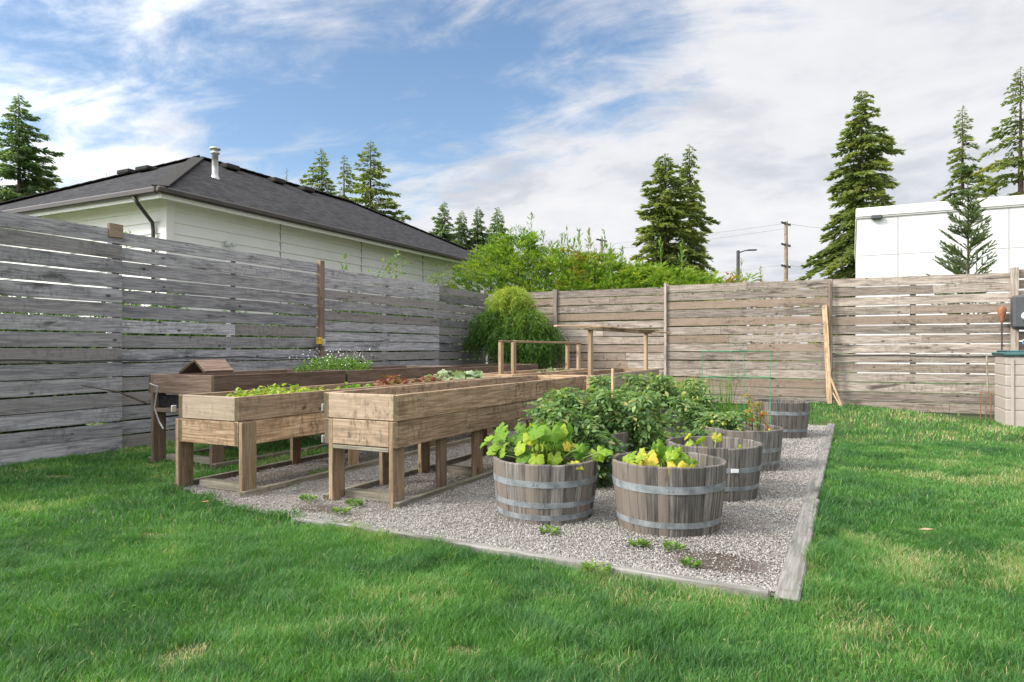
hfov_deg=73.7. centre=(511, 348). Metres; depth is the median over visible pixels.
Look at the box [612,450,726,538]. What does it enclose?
half barrel
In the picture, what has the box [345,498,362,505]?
weed
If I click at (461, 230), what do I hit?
fir tree
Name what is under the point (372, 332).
shrub
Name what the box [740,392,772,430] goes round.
tomato plant
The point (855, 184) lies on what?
fir tree
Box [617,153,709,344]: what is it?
fir tree
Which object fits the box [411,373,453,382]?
red lettuce
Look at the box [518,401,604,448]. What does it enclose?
tomato plant
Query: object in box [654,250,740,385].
hedge cypress
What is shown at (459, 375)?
cabbage patch
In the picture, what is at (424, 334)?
shrub
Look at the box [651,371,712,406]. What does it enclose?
plant
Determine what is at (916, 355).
garden cable
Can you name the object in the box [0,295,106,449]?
shrub
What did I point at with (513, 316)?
weeping cypress
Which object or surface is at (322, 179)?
fir tree
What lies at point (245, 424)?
planter bed
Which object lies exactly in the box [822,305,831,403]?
leaning plank
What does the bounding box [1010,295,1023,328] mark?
wall box
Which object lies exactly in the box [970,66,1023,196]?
fir tree
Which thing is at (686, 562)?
weed
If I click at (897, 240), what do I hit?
white building
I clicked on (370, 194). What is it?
fir tree
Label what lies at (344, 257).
vine
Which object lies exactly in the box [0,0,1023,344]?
sky
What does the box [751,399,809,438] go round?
half barrel
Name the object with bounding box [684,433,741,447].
squash plant
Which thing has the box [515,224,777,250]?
overhead wire
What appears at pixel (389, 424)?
planter bed
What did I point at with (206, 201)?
house
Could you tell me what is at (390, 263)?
vine
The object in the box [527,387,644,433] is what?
tomato plant
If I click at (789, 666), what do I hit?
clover
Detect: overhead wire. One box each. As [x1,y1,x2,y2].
[485,229,778,255]
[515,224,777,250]
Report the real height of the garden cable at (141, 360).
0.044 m
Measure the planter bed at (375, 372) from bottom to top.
0.885 m
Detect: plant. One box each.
[289,348,375,371]
[480,421,612,469]
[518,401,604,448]
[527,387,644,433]
[565,414,629,487]
[582,375,679,432]
[588,405,602,429]
[596,391,724,451]
[621,372,700,423]
[622,438,698,467]
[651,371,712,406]
[664,378,723,435]
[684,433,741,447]
[692,407,759,431]
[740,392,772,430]
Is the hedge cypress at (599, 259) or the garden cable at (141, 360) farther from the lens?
the hedge cypress at (599, 259)
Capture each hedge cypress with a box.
[440,228,536,359]
[464,213,566,367]
[494,229,590,360]
[515,226,613,368]
[546,227,643,368]
[551,228,599,368]
[568,244,662,368]
[589,235,704,368]
[623,241,733,377]
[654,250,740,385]
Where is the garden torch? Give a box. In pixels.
[997,306,1005,349]
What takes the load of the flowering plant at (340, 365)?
on the planter bed at (375, 372)
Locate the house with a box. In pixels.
[0,146,516,363]
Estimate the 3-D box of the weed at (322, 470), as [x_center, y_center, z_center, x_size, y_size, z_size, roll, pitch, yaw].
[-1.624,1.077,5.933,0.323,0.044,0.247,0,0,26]
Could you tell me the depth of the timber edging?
3.60 m
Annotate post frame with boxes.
[498,340,580,373]
[554,325,670,374]
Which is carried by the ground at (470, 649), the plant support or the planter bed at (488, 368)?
the planter bed at (488, 368)
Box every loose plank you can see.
[179,359,225,373]
[195,360,233,372]
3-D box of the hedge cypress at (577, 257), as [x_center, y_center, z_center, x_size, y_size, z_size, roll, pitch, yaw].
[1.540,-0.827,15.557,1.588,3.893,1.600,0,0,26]
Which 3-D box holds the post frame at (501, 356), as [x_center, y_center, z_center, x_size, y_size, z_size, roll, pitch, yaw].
[0.485,0.122,10.508,0.270,0.475,2.645,0,0,26]
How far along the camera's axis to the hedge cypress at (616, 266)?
14.85 m
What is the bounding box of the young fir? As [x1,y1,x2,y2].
[925,164,1004,394]
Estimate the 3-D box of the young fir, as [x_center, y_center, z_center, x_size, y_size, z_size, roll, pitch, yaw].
[8.528,-1.167,12.841,1.356,4.575,1.561,0,0,26]
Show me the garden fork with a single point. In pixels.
(987, 391)
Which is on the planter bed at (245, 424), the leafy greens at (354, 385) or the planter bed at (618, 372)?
the leafy greens at (354, 385)
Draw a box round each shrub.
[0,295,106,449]
[84,289,211,435]
[188,310,286,360]
[264,303,356,362]
[335,291,408,361]
[392,289,456,360]
[705,259,757,386]
[718,266,775,369]
[747,267,800,387]
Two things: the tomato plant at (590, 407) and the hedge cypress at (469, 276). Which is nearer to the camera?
the tomato plant at (590, 407)
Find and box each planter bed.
[148,369,344,469]
[171,376,500,497]
[301,365,456,438]
[321,375,585,508]
[450,364,537,372]
[483,368,587,431]
[551,368,658,404]
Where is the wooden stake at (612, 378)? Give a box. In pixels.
[611,368,613,397]
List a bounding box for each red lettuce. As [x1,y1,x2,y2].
[372,374,411,385]
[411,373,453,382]
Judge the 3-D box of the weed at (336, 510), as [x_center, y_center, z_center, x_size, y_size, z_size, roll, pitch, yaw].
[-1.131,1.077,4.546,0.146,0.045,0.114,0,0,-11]
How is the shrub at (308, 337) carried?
on the ground at (470, 649)
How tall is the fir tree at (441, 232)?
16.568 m
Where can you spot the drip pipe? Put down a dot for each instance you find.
(161, 425)
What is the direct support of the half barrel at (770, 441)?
on the gravel path
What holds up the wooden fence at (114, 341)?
on the ground at (470, 649)
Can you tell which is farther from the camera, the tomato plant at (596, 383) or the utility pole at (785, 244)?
the utility pole at (785, 244)
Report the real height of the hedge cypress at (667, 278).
3.486 m
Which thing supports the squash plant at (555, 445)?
on the half barrel at (548, 494)
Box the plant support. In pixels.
[702,350,770,424]
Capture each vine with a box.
[337,253,347,270]
[367,249,411,285]
[421,263,464,299]
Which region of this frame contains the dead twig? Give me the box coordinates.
[81,385,146,403]
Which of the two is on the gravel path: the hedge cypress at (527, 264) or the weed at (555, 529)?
the weed at (555, 529)
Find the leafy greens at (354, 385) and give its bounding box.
[341,382,376,388]
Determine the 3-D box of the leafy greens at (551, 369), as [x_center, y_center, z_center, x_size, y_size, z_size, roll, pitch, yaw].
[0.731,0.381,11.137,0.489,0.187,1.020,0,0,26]
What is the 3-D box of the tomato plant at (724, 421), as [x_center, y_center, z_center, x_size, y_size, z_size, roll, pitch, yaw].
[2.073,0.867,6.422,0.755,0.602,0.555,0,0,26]
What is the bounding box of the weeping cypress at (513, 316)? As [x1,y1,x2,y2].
[461,285,569,368]
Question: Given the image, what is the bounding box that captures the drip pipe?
[149,383,163,428]
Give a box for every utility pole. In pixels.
[596,237,606,263]
[781,220,790,360]
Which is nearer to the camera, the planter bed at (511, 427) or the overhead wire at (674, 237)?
the planter bed at (511, 427)
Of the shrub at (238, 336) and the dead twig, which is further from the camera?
the shrub at (238, 336)
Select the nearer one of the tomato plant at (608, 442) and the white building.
the tomato plant at (608, 442)
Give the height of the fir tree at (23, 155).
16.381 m
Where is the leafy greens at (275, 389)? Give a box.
[226,383,339,396]
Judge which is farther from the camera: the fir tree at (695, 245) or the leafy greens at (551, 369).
the fir tree at (695, 245)
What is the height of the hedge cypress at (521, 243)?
4.344 m
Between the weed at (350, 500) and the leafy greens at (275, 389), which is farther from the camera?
the leafy greens at (275, 389)
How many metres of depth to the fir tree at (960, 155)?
47.85 m
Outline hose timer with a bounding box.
[313,337,325,364]
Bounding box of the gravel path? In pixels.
[186,417,825,595]
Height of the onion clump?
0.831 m
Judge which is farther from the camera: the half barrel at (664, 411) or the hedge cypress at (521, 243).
the hedge cypress at (521, 243)
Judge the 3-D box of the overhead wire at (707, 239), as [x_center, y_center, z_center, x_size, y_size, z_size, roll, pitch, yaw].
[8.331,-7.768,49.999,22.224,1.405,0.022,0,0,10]
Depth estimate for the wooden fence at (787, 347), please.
12.20 m
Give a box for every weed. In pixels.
[298,494,318,501]
[307,468,326,476]
[332,506,351,514]
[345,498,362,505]
[539,524,560,534]
[579,558,612,574]
[626,538,651,546]
[662,540,685,550]
[680,556,701,566]
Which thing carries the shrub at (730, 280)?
on the ground at (470, 649)
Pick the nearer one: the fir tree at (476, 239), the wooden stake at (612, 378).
the wooden stake at (612, 378)
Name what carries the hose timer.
attached to the wooden fence at (114, 341)
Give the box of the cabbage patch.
[424,369,483,381]
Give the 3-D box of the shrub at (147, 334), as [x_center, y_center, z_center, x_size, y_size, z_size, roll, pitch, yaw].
[-4.808,0.180,8.964,1.421,2.048,1.856,0,0,26]
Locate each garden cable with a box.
[0,356,314,361]
[833,355,993,356]
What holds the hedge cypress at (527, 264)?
on the ground at (470, 649)
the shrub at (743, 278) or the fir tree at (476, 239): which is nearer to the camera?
the shrub at (743, 278)
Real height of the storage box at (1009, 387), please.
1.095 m
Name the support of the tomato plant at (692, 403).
on the gravel path
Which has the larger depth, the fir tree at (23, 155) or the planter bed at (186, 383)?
the fir tree at (23, 155)
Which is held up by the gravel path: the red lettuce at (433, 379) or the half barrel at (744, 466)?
the half barrel at (744, 466)
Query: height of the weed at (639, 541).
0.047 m
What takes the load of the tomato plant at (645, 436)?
on the gravel path
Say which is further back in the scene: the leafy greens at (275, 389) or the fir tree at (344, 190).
the fir tree at (344, 190)
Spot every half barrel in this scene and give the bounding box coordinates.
[493,448,597,525]
[595,425,629,484]
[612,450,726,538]
[650,405,689,433]
[667,436,762,502]
[704,423,782,472]
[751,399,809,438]
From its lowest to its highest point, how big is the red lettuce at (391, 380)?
0.207 m
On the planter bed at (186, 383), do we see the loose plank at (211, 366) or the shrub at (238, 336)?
the loose plank at (211, 366)
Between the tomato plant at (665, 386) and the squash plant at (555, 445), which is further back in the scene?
the tomato plant at (665, 386)
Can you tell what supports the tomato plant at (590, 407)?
on the gravel path
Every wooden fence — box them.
[0,211,485,465]
[488,267,1023,414]
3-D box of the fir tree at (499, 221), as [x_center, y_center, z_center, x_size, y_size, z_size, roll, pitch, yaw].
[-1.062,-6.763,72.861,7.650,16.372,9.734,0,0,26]
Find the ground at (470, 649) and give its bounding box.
[0,353,1023,681]
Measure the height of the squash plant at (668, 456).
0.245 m
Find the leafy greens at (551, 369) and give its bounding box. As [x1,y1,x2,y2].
[538,367,568,371]
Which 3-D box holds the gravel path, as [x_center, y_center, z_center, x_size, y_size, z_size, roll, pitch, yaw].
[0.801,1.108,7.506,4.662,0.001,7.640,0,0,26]
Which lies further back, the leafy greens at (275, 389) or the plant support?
the plant support
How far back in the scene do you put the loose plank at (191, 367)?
6.77 m
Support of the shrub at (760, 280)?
on the ground at (470, 649)
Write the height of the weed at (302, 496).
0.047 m
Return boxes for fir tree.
[0,93,64,201]
[299,148,339,196]
[332,156,363,203]
[349,141,411,222]
[429,201,464,246]
[451,211,473,247]
[464,209,496,254]
[483,207,519,287]
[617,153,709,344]
[655,144,720,360]
[795,91,904,353]
[932,105,998,201]
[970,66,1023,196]
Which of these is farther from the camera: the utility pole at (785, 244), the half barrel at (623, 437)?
the utility pole at (785, 244)
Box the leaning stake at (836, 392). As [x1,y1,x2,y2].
[830,377,842,405]
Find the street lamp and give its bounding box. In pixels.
[736,249,756,360]
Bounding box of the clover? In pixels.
[1,443,1023,679]
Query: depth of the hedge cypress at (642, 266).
14.96 m
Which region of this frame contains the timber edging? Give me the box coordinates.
[292,423,834,605]
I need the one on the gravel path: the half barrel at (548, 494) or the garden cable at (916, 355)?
the half barrel at (548, 494)
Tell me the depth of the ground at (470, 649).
3.05 m
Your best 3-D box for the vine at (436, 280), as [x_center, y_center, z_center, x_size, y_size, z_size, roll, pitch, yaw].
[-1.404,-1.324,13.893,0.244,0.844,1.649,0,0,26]
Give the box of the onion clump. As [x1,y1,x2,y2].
[707,362,741,416]
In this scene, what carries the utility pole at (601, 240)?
on the ground at (470, 649)
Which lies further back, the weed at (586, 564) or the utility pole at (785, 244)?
the utility pole at (785, 244)
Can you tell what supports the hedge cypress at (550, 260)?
on the ground at (470, 649)
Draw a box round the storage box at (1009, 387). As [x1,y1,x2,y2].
[992,350,1023,426]
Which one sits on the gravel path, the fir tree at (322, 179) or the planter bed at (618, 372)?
the planter bed at (618, 372)
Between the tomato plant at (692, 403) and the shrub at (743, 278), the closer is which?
the tomato plant at (692, 403)
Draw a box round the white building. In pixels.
[854,195,1023,374]
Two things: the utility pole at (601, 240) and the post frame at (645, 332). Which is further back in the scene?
the utility pole at (601, 240)
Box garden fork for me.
[980,356,994,419]
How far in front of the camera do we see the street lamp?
33.94 m
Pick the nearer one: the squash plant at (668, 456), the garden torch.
the squash plant at (668, 456)
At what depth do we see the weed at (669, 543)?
3.74 m
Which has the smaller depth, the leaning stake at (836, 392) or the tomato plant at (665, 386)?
the tomato plant at (665, 386)
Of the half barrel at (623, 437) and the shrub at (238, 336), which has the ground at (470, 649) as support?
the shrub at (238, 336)

